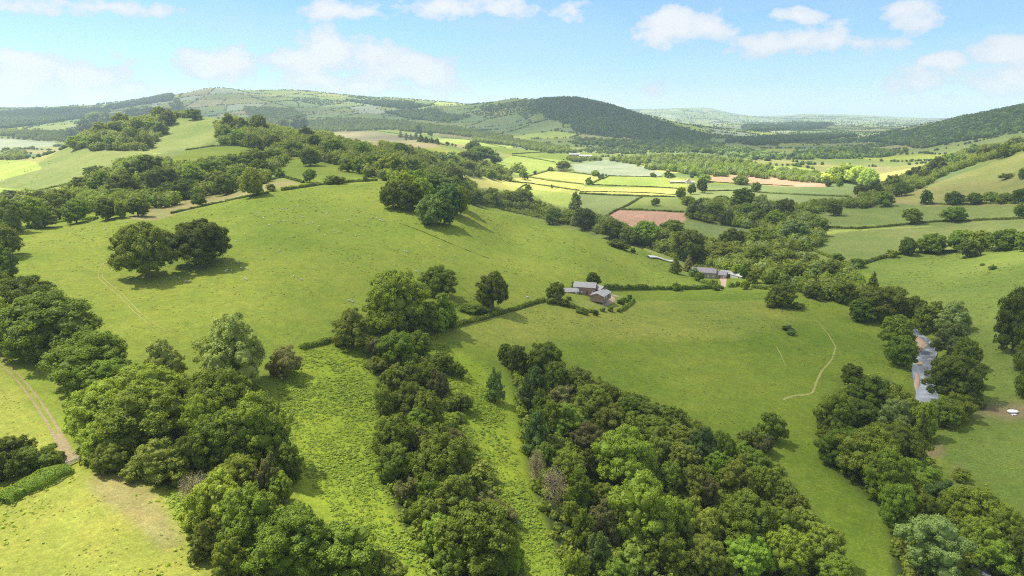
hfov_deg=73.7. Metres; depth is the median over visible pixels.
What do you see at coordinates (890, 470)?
broadleaf tree
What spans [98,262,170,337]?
worn path
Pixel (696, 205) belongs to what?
broadleaf tree
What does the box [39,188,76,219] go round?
broadleaf tree
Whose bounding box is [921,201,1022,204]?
hedge
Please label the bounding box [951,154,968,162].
broadleaf tree
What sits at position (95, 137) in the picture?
broadleaf tree
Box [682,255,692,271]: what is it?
conifer tree
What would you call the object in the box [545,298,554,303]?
shrub
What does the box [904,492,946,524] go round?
broadleaf tree
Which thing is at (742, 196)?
broadleaf tree
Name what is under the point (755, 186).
broadleaf tree
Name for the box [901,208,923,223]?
broadleaf tree
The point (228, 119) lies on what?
broadleaf tree
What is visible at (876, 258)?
hedge
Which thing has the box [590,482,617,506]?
broadleaf tree
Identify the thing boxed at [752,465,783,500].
broadleaf tree
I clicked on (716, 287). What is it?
shrub
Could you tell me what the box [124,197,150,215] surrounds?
broadleaf tree
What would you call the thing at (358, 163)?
broadleaf tree
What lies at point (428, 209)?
broadleaf tree
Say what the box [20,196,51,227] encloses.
broadleaf tree
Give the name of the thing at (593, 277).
broadleaf tree
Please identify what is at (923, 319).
broadleaf tree
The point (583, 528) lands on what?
broadleaf tree
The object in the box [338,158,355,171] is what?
broadleaf tree
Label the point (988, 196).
broadleaf tree
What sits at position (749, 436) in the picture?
shrub
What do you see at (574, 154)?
grey barn
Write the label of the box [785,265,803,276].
broadleaf tree
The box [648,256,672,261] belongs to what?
polytunnel
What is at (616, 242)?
shrub
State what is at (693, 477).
broadleaf tree
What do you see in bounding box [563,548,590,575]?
broadleaf tree
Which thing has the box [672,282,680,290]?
shrub
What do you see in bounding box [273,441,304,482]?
broadleaf tree
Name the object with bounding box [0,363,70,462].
farm track
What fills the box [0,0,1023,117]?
sky
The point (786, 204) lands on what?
broadleaf tree
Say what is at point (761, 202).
broadleaf tree
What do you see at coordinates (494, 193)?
broadleaf tree
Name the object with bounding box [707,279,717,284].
shrub
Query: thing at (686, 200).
broadleaf tree
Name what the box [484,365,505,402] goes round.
conifer tree
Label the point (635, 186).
hedge
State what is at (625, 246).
shrub
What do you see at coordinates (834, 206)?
broadleaf tree
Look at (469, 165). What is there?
broadleaf tree
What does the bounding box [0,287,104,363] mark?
broadleaf tree
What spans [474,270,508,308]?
broadleaf tree
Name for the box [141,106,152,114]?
broadleaf tree
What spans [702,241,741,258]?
broadleaf tree
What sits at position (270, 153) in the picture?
broadleaf tree
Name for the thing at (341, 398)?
bracken
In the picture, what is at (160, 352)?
broadleaf tree
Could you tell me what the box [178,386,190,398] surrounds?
broadleaf tree
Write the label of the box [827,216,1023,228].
hedge
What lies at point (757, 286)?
hedge
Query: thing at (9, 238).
broadleaf tree
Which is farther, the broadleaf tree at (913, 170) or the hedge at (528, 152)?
the hedge at (528, 152)
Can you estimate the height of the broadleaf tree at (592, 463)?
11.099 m
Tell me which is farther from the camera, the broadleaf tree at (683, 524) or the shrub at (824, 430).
the shrub at (824, 430)
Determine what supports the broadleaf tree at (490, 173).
on the terrain
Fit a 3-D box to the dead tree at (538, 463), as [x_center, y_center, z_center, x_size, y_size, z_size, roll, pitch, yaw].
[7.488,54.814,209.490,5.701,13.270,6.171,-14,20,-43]
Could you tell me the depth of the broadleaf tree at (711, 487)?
214.07 m
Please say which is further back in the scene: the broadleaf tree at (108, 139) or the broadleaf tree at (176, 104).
the broadleaf tree at (176, 104)
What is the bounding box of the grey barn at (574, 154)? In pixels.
[569,153,579,156]
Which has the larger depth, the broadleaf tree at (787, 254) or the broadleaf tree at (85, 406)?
the broadleaf tree at (787, 254)
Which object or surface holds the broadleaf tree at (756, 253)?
on the terrain
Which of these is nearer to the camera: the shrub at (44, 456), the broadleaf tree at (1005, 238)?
the shrub at (44, 456)
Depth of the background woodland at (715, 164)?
975.22 m
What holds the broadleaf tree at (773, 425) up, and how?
on the terrain
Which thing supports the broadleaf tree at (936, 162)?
on the terrain
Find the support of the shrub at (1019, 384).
on the terrain
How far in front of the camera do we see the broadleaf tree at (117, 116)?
1219.43 m
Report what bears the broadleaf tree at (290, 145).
on the terrain
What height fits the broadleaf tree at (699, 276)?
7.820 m
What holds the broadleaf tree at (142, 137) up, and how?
on the terrain
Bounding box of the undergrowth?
[62,202,1023,575]
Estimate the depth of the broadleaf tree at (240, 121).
1116.13 m
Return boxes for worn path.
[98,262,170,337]
[102,266,176,337]
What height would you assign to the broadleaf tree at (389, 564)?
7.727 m
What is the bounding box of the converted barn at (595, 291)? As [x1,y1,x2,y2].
[564,281,610,302]
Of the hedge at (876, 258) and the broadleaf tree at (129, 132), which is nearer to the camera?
the hedge at (876, 258)
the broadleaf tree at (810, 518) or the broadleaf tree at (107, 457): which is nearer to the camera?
the broadleaf tree at (107, 457)
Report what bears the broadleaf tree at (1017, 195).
on the terrain
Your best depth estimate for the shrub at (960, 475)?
237.18 m
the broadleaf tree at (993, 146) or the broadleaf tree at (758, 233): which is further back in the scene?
the broadleaf tree at (993, 146)
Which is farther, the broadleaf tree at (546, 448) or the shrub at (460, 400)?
the shrub at (460, 400)
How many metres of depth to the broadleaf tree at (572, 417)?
242.11 m
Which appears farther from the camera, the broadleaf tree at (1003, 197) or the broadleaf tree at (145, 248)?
the broadleaf tree at (1003, 197)
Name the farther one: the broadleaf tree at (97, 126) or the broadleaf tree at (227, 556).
the broadleaf tree at (97, 126)
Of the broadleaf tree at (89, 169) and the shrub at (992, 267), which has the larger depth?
the broadleaf tree at (89, 169)
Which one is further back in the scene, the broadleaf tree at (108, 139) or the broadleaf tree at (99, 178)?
the broadleaf tree at (108, 139)
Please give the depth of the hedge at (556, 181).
1256.53 m
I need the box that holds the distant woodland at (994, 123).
[0,87,1023,181]
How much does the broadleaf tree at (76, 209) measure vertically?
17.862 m
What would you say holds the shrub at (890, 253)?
on the terrain
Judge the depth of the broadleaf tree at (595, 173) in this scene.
1343.99 m
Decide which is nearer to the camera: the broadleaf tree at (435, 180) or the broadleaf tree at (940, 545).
the broadleaf tree at (940, 545)
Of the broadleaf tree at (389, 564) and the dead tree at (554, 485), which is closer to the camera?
the broadleaf tree at (389, 564)
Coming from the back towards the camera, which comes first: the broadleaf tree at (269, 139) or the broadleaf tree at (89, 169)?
the broadleaf tree at (269, 139)
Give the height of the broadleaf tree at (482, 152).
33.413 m
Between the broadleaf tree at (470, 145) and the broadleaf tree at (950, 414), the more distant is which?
the broadleaf tree at (470, 145)
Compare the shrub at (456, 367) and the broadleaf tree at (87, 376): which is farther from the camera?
the shrub at (456, 367)
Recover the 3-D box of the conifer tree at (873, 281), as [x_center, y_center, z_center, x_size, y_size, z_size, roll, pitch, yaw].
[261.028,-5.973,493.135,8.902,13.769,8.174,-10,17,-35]
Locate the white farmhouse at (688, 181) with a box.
[686,178,694,183]
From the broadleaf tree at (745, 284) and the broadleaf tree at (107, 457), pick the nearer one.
the broadleaf tree at (107, 457)
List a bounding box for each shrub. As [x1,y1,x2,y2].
[0,449,24,482]
[5,442,64,476]
[263,344,303,377]
[265,184,275,191]
[288,499,311,514]
[322,175,345,184]
[363,355,386,369]
[364,309,380,333]
[364,337,382,355]
[393,477,419,500]
[442,391,474,411]
[444,321,457,329]
[446,361,467,376]
[457,303,480,313]
[475,305,491,314]
[504,503,519,523]
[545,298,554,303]
[555,298,569,306]
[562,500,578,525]
[607,239,623,246]
[617,244,630,248]
[617,298,625,303]
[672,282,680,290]
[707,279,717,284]
[712,285,721,290]
[727,282,735,286]
[730,439,752,456]
[736,427,763,446]
[752,434,774,454]
[764,294,780,307]
[781,325,794,329]
[787,329,796,334]
[790,301,806,308]
[815,425,832,438]
[831,253,845,259]
[842,260,851,266]
[850,258,865,267]
[884,248,899,257]
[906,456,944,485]
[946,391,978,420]
[951,467,971,482]
[971,396,987,408]
[988,265,996,269]
[997,173,1014,178]
[1012,339,1023,374]
[1013,374,1023,396]
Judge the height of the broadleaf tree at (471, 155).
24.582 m
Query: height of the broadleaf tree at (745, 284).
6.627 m
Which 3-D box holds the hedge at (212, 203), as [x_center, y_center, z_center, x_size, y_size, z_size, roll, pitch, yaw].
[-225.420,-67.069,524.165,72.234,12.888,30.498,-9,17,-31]
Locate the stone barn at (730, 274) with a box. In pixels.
[721,270,743,277]
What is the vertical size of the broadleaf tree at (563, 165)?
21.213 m
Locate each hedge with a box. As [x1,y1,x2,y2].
[0,463,74,504]
[19,216,98,229]
[30,182,70,190]
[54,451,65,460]
[169,191,268,213]
[185,144,238,149]
[274,171,304,182]
[280,178,377,190]
[298,336,333,350]
[429,316,475,340]
[441,137,505,147]
[457,297,545,325]
[512,151,545,153]
[512,154,554,161]
[512,181,579,190]
[529,176,583,183]
[552,170,591,174]
[553,298,598,314]
[579,192,675,196]
[580,191,674,194]
[592,184,676,188]
[604,283,716,289]
[605,196,642,215]
[608,175,662,176]
[616,298,634,312]
[618,208,683,212]
[699,279,724,288]
[707,189,851,196]
[708,181,791,185]
[750,284,767,289]
[810,247,843,261]
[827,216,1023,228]
[863,249,915,263]
[914,247,1023,253]
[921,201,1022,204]
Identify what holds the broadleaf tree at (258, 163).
on the terrain
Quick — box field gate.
[65,455,81,464]
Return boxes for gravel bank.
[914,373,919,389]
[915,336,926,354]
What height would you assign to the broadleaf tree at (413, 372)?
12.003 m
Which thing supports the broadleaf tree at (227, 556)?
on the terrain
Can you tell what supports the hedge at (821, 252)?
on the terrain
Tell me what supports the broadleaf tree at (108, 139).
on the terrain
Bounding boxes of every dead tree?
[175,469,206,500]
[527,449,545,479]
[541,465,566,504]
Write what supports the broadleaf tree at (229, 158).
on the terrain
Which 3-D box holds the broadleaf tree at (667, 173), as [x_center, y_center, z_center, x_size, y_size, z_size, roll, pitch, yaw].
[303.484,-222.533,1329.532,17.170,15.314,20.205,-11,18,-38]
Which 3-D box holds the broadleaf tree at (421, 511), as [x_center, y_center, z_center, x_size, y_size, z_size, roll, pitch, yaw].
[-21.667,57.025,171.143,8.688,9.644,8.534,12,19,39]
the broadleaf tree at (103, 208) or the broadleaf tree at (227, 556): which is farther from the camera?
the broadleaf tree at (103, 208)
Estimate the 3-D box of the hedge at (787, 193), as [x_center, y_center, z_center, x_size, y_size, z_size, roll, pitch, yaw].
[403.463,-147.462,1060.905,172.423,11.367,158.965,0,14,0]
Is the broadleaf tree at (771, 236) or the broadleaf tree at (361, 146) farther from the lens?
the broadleaf tree at (361, 146)
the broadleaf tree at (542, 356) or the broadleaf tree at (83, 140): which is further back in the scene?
the broadleaf tree at (83, 140)
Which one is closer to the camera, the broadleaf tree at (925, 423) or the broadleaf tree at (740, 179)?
the broadleaf tree at (925, 423)
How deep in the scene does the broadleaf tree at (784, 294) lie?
430.27 m
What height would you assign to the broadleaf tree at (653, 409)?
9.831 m
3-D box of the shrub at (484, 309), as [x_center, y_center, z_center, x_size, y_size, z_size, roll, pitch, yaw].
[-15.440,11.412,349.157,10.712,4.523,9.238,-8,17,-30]
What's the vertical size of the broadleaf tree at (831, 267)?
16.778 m
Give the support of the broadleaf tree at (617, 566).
on the terrain
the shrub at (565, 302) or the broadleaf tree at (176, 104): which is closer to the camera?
the shrub at (565, 302)
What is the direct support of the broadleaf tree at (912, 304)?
on the terrain
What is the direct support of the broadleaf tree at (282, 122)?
on the terrain
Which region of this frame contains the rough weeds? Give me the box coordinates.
[0,155,1017,575]
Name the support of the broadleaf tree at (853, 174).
on the terrain
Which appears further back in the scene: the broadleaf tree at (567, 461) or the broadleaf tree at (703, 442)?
the broadleaf tree at (703, 442)
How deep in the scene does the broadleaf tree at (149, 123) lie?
1176.19 m
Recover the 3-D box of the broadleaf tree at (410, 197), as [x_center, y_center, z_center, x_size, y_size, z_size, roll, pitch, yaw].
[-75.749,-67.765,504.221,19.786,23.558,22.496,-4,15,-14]
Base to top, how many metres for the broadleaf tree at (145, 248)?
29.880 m
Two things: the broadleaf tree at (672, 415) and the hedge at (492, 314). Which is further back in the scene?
the hedge at (492, 314)
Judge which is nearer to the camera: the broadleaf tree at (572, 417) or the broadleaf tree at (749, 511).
the broadleaf tree at (749, 511)
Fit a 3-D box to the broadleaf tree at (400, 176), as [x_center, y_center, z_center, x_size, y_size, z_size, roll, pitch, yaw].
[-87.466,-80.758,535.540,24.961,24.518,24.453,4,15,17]
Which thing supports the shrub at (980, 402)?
on the terrain
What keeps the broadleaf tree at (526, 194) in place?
on the terrain
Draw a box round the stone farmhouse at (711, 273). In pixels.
[692,265,727,278]
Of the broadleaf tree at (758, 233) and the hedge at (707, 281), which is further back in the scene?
the broadleaf tree at (758, 233)
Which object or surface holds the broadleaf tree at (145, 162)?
on the terrain
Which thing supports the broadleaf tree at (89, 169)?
on the terrain
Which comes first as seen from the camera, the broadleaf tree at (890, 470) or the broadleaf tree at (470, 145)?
the broadleaf tree at (890, 470)
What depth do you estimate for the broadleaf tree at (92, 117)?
3105.03 m
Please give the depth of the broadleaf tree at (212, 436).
170.15 m
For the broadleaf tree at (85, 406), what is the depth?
178.05 m
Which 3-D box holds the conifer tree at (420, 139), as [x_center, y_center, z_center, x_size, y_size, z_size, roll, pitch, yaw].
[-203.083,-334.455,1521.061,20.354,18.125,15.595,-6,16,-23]
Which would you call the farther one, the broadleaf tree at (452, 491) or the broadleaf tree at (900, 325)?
the broadleaf tree at (900, 325)
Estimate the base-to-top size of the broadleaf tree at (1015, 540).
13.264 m
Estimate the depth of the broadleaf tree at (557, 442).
225.25 m
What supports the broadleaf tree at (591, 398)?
on the terrain
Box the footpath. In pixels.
[782,320,835,399]
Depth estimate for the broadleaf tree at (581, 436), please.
235.43 m
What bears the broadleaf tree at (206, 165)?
on the terrain
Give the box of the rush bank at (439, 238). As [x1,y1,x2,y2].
[400,223,487,257]
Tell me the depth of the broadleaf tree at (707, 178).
1251.54 m
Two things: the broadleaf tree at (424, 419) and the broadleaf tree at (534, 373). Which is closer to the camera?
the broadleaf tree at (424, 419)
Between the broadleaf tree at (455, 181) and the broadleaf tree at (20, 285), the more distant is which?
the broadleaf tree at (455, 181)
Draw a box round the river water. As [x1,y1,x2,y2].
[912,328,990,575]
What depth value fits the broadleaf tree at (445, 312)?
307.02 m
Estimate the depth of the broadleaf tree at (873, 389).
292.87 m
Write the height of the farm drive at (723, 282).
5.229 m
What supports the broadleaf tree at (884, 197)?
on the terrain
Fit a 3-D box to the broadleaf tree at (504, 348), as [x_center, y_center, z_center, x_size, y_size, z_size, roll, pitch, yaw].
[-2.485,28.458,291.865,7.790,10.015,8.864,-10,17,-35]
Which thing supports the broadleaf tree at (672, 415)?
on the terrain
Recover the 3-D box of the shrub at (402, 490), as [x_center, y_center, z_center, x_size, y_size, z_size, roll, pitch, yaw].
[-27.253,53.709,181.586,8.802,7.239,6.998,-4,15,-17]
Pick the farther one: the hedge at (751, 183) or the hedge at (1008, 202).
the hedge at (751, 183)
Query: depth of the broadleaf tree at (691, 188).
1059.02 m
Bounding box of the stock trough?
[1007,409,1018,415]
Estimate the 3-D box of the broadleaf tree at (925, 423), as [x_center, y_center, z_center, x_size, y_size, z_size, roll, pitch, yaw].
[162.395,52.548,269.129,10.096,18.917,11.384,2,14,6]
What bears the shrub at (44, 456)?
on the terrain
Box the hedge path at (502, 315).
[460,303,544,326]
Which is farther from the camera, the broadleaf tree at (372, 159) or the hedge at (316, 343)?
the broadleaf tree at (372, 159)
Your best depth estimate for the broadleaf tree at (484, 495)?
183.87 m
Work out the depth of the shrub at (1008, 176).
908.98 m
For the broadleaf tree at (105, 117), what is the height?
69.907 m
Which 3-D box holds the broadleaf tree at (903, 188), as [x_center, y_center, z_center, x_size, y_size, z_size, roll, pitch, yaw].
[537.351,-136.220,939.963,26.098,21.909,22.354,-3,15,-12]
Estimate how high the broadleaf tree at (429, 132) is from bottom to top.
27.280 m
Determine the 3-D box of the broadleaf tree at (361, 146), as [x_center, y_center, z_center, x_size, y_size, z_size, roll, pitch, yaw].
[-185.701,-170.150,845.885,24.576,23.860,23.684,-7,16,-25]
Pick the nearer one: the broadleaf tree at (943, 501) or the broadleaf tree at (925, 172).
the broadleaf tree at (943, 501)
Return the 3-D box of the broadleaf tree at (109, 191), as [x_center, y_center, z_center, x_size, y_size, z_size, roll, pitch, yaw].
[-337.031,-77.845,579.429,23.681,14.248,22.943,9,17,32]
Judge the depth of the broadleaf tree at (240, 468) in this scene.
163.19 m
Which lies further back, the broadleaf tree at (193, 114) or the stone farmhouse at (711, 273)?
the broadleaf tree at (193, 114)
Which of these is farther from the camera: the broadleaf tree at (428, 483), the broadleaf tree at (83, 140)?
the broadleaf tree at (83, 140)
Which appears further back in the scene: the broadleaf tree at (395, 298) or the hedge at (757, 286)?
the hedge at (757, 286)
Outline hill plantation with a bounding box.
[528,96,711,140]
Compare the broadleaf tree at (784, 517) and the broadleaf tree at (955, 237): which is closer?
the broadleaf tree at (784, 517)
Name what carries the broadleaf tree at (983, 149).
on the terrain
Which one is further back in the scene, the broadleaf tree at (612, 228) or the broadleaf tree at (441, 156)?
the broadleaf tree at (441, 156)
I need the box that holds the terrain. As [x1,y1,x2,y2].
[0,88,1023,575]
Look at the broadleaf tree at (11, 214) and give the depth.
423.37 m
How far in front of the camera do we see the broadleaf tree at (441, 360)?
266.27 m
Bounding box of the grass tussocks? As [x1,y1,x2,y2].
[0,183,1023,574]
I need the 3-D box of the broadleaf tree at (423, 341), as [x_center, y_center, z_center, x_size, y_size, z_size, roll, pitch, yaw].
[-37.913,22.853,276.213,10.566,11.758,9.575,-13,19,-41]
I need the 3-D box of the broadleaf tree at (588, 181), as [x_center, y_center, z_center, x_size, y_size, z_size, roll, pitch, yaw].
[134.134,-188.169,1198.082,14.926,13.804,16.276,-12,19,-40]
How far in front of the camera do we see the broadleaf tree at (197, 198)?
530.26 m
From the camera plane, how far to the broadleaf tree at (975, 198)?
809.42 m
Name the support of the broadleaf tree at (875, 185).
on the terrain
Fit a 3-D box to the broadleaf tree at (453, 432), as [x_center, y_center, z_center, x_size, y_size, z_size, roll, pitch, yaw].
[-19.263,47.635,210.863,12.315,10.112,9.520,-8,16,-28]
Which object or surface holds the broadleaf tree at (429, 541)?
on the terrain
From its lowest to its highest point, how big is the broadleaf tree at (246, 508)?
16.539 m
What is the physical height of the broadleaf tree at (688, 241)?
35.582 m
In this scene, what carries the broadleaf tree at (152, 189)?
on the terrain
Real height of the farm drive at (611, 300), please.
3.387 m
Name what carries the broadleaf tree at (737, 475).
on the terrain
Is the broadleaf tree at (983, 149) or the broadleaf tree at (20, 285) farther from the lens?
the broadleaf tree at (983, 149)
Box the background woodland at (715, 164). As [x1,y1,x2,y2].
[0,105,1023,297]
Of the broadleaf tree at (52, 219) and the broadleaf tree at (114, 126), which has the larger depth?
the broadleaf tree at (114, 126)
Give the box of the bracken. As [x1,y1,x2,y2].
[0,343,563,575]
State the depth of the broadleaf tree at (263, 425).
174.46 m
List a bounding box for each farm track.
[0,355,77,460]
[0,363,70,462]
[56,434,77,461]
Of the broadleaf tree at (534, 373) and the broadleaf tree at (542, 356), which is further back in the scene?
the broadleaf tree at (542, 356)
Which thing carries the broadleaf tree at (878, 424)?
on the terrain
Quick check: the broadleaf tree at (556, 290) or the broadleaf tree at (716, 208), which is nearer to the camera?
the broadleaf tree at (556, 290)
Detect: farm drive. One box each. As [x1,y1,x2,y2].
[599,295,614,305]
[720,279,726,289]
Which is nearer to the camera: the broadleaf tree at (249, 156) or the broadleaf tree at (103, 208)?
the broadleaf tree at (103, 208)
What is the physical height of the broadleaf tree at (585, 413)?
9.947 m
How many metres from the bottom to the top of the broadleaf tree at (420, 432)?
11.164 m
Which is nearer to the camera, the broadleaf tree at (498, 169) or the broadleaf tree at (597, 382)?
the broadleaf tree at (597, 382)
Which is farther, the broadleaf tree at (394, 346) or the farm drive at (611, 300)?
the farm drive at (611, 300)
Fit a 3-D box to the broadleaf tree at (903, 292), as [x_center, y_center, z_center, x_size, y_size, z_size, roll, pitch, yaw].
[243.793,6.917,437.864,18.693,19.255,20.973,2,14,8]
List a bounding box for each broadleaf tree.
[0,190,20,198]
[0,197,29,231]
[0,224,25,252]
[0,244,21,278]
[0,270,12,279]
[0,273,68,303]
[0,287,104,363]
[0,296,11,347]
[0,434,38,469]
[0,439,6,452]
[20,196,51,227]
[26,190,44,198]
[34,211,57,227]
[35,330,132,389]
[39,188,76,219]
[59,198,91,223]
[59,377,122,437]
[64,128,77,137]
[65,135,81,147]
[67,177,87,188]
[67,356,138,390]
[72,418,118,458]
[75,118,92,130]
[79,136,89,145]
[81,171,111,188]
[82,165,103,174]
[84,111,100,123]
[85,133,102,144]
[88,440,130,473]
[89,383,187,455]
[91,121,106,130]
[93,197,117,219]
[98,112,111,122]
[101,188,123,194]
[103,136,116,147]
[104,122,121,131]
[104,220,181,277]
[105,173,139,190]
[107,363,191,400]
[110,112,128,121]
[114,161,141,176]
[114,202,125,217]
[118,137,133,143]
[118,437,190,485]
[122,127,139,137]
[124,106,143,116]
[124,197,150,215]
[129,154,164,173]
[130,119,144,128]
[133,131,154,147]
[138,173,145,184]
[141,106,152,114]
[141,188,160,195]
[142,337,188,373]
[143,120,154,127]
[143,165,181,187]
[149,106,164,116]
[151,121,169,133]
[157,108,176,124]
[157,181,184,198]
[166,434,209,472]
[168,97,184,110]
[169,218,232,265]
[173,178,197,194]
[175,164,207,180]
[176,393,221,436]
[176,467,241,531]
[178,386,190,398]
[179,368,254,417]
[185,108,202,119]
[185,517,223,564]
[188,409,244,471]
[189,309,266,385]
[190,193,207,204]
[190,369,206,385]
[195,159,225,172]
[203,170,222,184]
[211,173,236,194]
[211,536,246,575]
[212,389,294,466]
[213,124,230,137]
[213,452,258,491]
[215,481,276,553]
[219,153,247,166]
[221,112,236,124]
[227,129,244,143]
[227,164,247,176]
[229,117,250,127]
[239,167,264,196]
[240,503,326,575]
[243,134,262,148]
[243,150,267,164]
[249,114,268,126]
[250,159,274,173]
[253,451,280,492]
[261,134,282,146]
[263,149,280,158]
[265,470,293,503]
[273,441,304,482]
[274,167,284,177]
[275,118,291,126]
[280,140,303,155]
[290,113,309,128]
[297,125,314,134]
[300,147,320,165]
[302,168,316,181]
[305,517,381,575]
[306,135,321,144]
[320,139,345,153]
[331,306,369,346]
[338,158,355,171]
[351,157,365,173]
[352,141,371,151]
[361,268,431,329]
[363,153,383,171]
[369,547,409,575]
[370,412,414,456]
[371,153,407,173]
[373,383,394,415]
[374,441,412,482]
[375,362,409,390]
[376,329,419,365]
[379,180,402,208]
[386,169,413,187]
[392,380,427,418]
[393,142,409,152]
[396,180,422,210]
[401,360,425,386]
[401,450,419,479]
[403,301,439,332]
[404,156,423,171]
[405,431,475,481]
[406,147,415,154]
[407,408,434,427]
[407,422,430,452]
[408,169,427,180]
[408,389,444,423]
[408,496,442,529]
[410,330,433,356]
[412,177,434,197]
[414,194,446,224]
[414,471,440,501]
[416,124,421,134]
[417,265,458,297]
[418,361,434,387]
[418,511,454,553]
[423,173,443,195]
[423,422,449,436]
[423,473,476,519]
[425,154,436,163]
[425,368,449,397]
[427,129,432,135]
[428,538,465,575]
[429,292,458,332]
[429,351,453,371]
[429,497,519,575]
[433,182,462,209]
[435,152,445,160]
[437,167,449,177]
[437,197,455,224]
[440,175,466,188]
[445,151,461,162]
[446,161,454,168]
[446,167,466,180]
[446,427,468,449]
[454,185,470,215]
[457,151,479,160]
[462,161,475,170]
[465,140,480,150]
[468,189,485,204]
[468,475,486,496]
[469,146,495,160]
[473,489,507,513]
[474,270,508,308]
[481,160,489,165]
[484,169,497,178]
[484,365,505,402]
[485,187,503,204]
[489,156,502,162]
[494,166,504,174]
[495,535,525,575]
[497,343,511,365]
[502,191,520,201]
[505,344,528,370]
[509,162,526,172]
[515,188,534,203]
[518,373,535,409]
[519,169,528,178]
[521,409,551,453]
[526,340,565,374]
[526,364,547,394]
[529,387,549,416]
[533,441,554,465]
[541,399,560,431]
[544,207,561,223]
[544,281,566,299]
[545,361,567,388]
[546,434,564,456]
[547,449,587,483]
[548,385,573,406]
[552,401,586,436]
[556,161,571,169]
[560,366,593,393]
[562,210,574,221]
[563,465,596,513]
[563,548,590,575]
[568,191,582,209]
[569,420,603,450]
[570,508,599,552]
[571,383,612,419]
[572,207,595,229]
[574,405,589,420]
[580,448,598,477]
[583,530,611,575]
[585,177,593,184]
[586,272,601,283]
[589,498,625,544]
[590,402,626,432]
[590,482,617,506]
[591,170,599,175]
[591,423,659,484]
[592,380,606,387]
[597,219,623,238]
[597,556,632,575]
[601,384,621,403]
[607,468,680,550]
[611,540,656,575]
[614,411,638,434]
[617,392,651,416]
[619,226,639,244]
[633,220,663,243]
[635,414,670,442]
[640,402,660,416]
[643,528,691,575]
[647,431,671,466]
[651,197,660,204]
[653,461,682,495]
[657,404,687,426]
[659,219,684,231]
[663,423,693,444]
[664,170,673,177]
[667,441,701,471]
[670,228,707,259]
[673,496,698,550]
[675,187,685,197]
[676,464,713,498]
[680,196,694,204]
[682,425,718,464]
[682,495,704,517]
[683,506,723,541]
[685,197,707,217]
[687,183,696,193]
[688,267,697,276]
[689,533,730,575]
[693,272,704,280]
[696,178,707,192]
[697,477,720,506]
[698,174,711,180]
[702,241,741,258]
[703,450,734,484]
[707,202,725,219]
[713,429,736,459]
[716,209,733,223]
[716,453,761,494]
[716,487,780,544]
[718,228,745,242]
[725,532,776,575]
[730,187,755,206]
[730,264,742,273]
[731,175,748,184]
[739,202,758,214]
[739,263,751,277]
[740,280,749,288]
[743,448,774,475]
[744,245,771,260]
[746,226,768,241]
[746,270,759,282]
[750,208,766,222]
[751,182,761,191]
[752,194,773,212]
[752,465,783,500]
[756,412,788,440]
[762,232,782,241]
[764,211,785,224]
[766,283,798,307]
[766,524,812,575]
[767,252,779,265]
[768,481,797,506]
[769,506,806,536]
[773,198,795,212]
[773,264,786,273]
[774,275,792,284]
[775,493,810,513]
[777,218,811,236]
[777,249,799,264]
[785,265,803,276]
[790,506,827,537]
[803,284,823,300]
[804,260,822,275]
[806,523,846,571]
[808,218,828,231]
[812,390,856,429]
[812,426,857,470]
[814,552,857,575]
[818,262,839,277]
[820,173,832,179]
[821,286,833,299]
[825,180,831,186]
[825,200,844,215]
[829,162,855,176]
[832,278,857,302]
[835,426,909,482]
[836,179,843,186]
[839,363,864,383]
[843,165,864,183]
[845,374,894,408]
[848,298,877,321]
[850,275,865,283]
[850,397,881,427]
[853,184,867,194]
[856,167,879,184]
[859,285,909,319]
[863,421,887,432]
[863,447,911,499]
[865,179,884,191]
[875,191,895,206]
[875,398,915,425]
[877,314,917,341]
[877,482,922,527]
[883,174,901,185]
[883,285,909,299]
[883,334,919,365]
[884,419,930,460]
[893,181,911,195]
[893,513,979,575]
[898,237,918,254]
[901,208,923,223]
[902,295,927,319]
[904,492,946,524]
[905,166,921,174]
[910,400,938,438]
[912,301,944,333]
[916,232,948,253]
[918,168,931,176]
[919,354,989,396]
[920,190,933,204]
[922,479,952,500]
[925,156,947,169]
[928,322,969,353]
[930,396,966,428]
[931,300,972,330]
[936,497,955,523]
[938,206,968,221]
[939,484,1008,528]
[941,153,956,161]
[943,191,965,203]
[944,229,970,248]
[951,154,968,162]
[952,336,984,362]
[956,239,981,257]
[957,514,1002,554]
[964,193,982,203]
[965,143,980,153]
[965,229,991,248]
[971,537,1023,574]
[975,144,992,154]
[981,191,997,201]
[985,228,1019,248]
[987,504,1023,538]
[990,143,999,148]
[992,285,1023,351]
[994,192,1013,201]
[995,143,1013,157]
[1002,527,1023,570]
[1003,136,1023,144]
[1009,188,1023,201]
[1013,204,1023,216]
[1013,320,1023,344]
[1014,231,1023,250]
[1018,168,1023,178]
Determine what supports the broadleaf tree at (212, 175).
on the terrain
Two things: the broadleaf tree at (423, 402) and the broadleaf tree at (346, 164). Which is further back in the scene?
the broadleaf tree at (346, 164)
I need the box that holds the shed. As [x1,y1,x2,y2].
[670,180,684,183]
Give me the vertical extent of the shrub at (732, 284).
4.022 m
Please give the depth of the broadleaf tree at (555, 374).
276.90 m
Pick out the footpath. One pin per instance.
(816, 381)
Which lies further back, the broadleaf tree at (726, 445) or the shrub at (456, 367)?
the shrub at (456, 367)
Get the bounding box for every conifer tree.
[416,134,424,141]
[668,254,681,273]
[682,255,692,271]
[866,272,878,286]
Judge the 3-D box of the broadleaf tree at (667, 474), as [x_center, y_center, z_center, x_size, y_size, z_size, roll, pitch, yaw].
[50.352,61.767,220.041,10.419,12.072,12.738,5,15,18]
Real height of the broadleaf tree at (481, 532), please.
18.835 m
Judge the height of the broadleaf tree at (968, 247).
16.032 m

